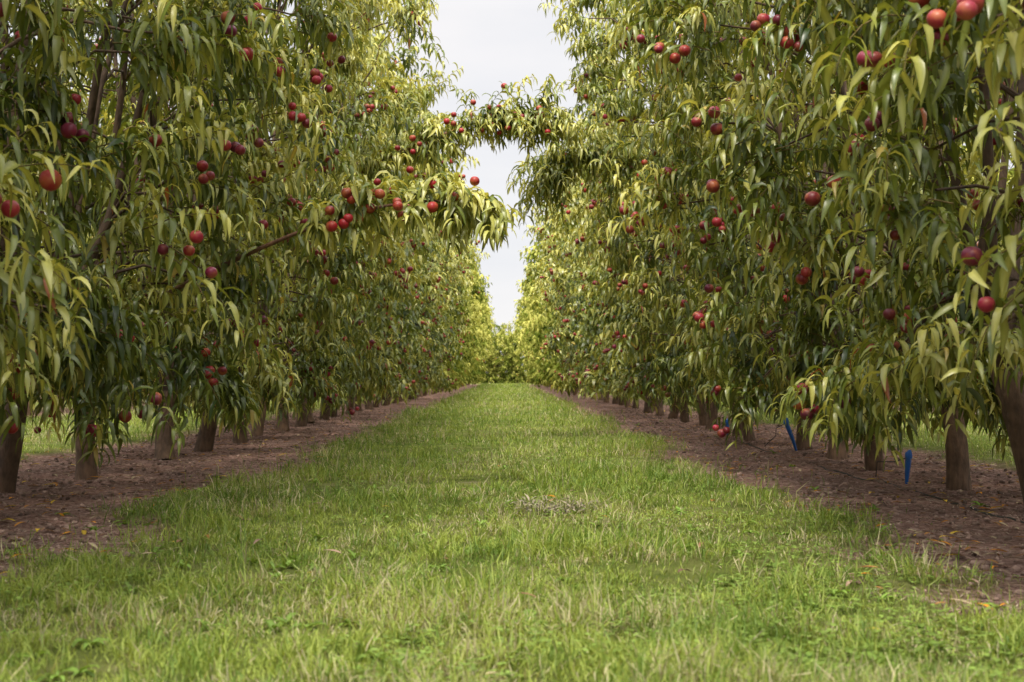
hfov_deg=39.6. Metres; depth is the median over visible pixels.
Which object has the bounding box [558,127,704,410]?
peach tree
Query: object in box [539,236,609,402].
peach tree
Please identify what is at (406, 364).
peach tree
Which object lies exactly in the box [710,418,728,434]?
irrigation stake
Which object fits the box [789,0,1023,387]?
peach tree
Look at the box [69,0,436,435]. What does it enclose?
peach tree
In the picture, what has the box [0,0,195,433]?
peach tree
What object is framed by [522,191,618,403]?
peach tree
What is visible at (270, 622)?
weeds
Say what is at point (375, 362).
peach tree
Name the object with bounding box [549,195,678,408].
peach tree
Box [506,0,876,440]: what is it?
peach tree
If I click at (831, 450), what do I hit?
peach tree
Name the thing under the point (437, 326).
peach tree
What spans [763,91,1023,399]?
neighbouring orchard row
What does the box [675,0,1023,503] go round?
peach tree
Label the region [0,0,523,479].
peach tree
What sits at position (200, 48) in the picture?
peach tree
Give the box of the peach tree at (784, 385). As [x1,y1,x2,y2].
[558,0,923,450]
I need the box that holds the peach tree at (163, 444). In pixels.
[8,0,468,459]
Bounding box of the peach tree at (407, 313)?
[240,70,441,419]
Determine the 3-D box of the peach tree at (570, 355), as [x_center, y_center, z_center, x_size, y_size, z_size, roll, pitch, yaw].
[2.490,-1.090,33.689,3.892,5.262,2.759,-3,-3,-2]
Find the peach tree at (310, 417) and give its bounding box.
[238,27,466,422]
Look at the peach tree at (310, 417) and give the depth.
21.11 m
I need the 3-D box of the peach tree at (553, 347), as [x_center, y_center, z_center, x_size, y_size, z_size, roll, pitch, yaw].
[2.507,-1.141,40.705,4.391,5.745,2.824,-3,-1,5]
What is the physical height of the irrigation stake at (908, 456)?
0.229 m
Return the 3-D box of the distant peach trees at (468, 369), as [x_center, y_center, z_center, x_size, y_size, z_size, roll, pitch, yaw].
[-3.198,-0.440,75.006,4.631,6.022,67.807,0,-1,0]
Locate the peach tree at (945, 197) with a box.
[736,0,1023,470]
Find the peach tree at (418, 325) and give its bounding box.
[320,170,446,413]
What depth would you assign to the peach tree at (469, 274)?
40.37 m
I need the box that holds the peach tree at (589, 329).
[544,147,713,415]
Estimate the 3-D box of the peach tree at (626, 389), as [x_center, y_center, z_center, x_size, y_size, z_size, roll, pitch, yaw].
[2.504,-1.300,23.284,4.242,5.205,2.729,0,-2,4]
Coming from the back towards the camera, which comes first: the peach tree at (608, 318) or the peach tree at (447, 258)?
the peach tree at (447, 258)
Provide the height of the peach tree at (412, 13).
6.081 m
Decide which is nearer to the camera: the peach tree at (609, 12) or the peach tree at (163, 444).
the peach tree at (163, 444)
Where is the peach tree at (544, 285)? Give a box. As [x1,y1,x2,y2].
[532,221,603,400]
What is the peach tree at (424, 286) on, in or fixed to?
on the ground at (222, 445)
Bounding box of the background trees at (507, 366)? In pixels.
[478,321,530,383]
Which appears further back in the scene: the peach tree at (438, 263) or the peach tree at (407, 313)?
the peach tree at (438, 263)
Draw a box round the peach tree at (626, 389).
[536,110,735,418]
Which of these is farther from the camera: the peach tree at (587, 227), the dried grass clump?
the peach tree at (587, 227)
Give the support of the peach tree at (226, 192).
on the ground at (222, 445)
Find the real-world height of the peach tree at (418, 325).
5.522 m
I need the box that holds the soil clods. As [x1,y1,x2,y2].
[0,408,1023,666]
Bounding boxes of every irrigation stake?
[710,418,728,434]
[765,418,796,450]
[875,450,911,483]
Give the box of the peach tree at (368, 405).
[344,213,480,408]
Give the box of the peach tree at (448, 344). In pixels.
[398,234,475,401]
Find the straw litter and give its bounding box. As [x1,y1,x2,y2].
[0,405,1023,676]
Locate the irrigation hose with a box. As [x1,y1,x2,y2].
[565,393,1023,522]
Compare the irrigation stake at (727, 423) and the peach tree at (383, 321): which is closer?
the irrigation stake at (727, 423)
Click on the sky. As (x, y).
(494, 41)
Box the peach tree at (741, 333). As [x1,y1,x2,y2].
[598,0,1023,470]
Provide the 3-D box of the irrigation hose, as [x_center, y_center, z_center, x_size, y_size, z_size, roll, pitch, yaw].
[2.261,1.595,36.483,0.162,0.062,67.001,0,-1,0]
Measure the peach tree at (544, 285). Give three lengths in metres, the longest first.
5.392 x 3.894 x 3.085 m
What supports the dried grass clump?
on the ground at (222, 445)
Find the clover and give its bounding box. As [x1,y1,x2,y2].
[0,439,1023,681]
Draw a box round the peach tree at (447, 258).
[365,233,472,404]
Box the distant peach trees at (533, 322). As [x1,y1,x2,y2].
[512,233,609,398]
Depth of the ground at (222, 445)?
6.97 m
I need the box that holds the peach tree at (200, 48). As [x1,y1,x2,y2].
[0,0,298,450]
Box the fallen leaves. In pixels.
[0,399,1023,673]
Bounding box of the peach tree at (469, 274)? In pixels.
[403,239,474,400]
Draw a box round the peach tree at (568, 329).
[522,182,644,407]
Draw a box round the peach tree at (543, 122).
[39,0,587,451]
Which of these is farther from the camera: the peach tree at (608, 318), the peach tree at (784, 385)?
the peach tree at (608, 318)
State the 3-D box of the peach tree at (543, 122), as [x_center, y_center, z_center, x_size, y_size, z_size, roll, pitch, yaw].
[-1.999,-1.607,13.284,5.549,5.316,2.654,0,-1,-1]
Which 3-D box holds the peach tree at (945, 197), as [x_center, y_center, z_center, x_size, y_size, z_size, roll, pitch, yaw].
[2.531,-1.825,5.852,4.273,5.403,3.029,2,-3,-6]
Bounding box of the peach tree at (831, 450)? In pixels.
[609,0,1009,459]
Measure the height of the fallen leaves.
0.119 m
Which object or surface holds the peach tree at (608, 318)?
on the ground at (222, 445)
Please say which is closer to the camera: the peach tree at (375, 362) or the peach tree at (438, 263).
the peach tree at (375, 362)
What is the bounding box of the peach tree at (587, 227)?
[562,0,845,429]
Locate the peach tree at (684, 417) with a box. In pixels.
[549,77,769,422]
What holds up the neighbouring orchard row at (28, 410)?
on the ground at (222, 445)
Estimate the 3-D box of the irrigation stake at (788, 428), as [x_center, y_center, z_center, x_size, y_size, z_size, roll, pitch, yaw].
[2.514,0.877,13.289,0.311,0.321,0.052,0,-1,-7]
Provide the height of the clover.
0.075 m
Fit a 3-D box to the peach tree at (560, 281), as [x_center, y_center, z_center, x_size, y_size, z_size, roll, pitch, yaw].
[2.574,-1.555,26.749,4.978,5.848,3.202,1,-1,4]
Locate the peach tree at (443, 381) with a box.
[409,243,489,398]
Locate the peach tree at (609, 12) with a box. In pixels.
[569,0,875,435]
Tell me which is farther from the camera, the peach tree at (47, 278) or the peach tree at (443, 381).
the peach tree at (443, 381)
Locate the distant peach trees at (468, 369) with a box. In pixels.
[407,239,496,398]
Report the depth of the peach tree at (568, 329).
31.68 m
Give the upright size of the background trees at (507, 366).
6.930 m
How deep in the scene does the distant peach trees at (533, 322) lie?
52.36 m
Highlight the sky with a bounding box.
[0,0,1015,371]
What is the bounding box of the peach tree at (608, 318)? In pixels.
[560,55,805,425]
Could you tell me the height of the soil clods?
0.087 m
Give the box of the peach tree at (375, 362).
[126,36,464,430]
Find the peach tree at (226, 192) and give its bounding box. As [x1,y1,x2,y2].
[0,0,310,493]
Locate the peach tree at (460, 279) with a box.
[392,235,474,402]
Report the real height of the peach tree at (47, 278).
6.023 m
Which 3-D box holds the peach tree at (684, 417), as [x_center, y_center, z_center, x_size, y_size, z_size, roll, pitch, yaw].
[2.482,-1.412,21.657,3.822,5.318,3.028,-1,-2,5]
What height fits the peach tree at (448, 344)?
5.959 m
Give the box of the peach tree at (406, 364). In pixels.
[354,130,441,411]
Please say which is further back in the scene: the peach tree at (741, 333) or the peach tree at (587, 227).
the peach tree at (587, 227)
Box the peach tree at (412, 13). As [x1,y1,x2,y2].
[78,0,448,442]
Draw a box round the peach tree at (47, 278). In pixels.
[0,0,200,416]
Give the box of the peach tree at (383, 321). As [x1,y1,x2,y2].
[192,15,464,426]
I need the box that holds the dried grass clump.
[476,492,611,515]
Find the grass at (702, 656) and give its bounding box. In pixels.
[0,382,1023,681]
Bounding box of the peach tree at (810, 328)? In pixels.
[594,0,1023,490]
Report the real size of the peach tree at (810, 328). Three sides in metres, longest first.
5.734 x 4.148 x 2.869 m
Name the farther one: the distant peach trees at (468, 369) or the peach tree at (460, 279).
the distant peach trees at (468, 369)
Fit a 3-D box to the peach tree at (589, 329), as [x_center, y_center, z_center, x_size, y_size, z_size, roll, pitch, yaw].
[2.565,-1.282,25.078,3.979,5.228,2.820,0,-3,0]
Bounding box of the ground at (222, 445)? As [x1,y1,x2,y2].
[0,383,1023,681]
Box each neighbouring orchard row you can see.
[20,92,175,415]
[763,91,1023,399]
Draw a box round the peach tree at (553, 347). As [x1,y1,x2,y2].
[523,219,602,399]
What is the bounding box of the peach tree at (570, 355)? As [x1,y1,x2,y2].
[533,204,623,404]
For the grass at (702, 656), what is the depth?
4.43 m
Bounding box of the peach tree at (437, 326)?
[360,218,468,407]
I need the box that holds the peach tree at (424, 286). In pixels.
[264,116,479,416]
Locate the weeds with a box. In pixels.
[0,408,1023,681]
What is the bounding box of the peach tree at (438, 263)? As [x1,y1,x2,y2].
[381,226,474,405]
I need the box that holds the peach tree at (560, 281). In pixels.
[520,115,708,413]
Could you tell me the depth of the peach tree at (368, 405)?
29.39 m
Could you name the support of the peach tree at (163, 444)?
on the ground at (222, 445)

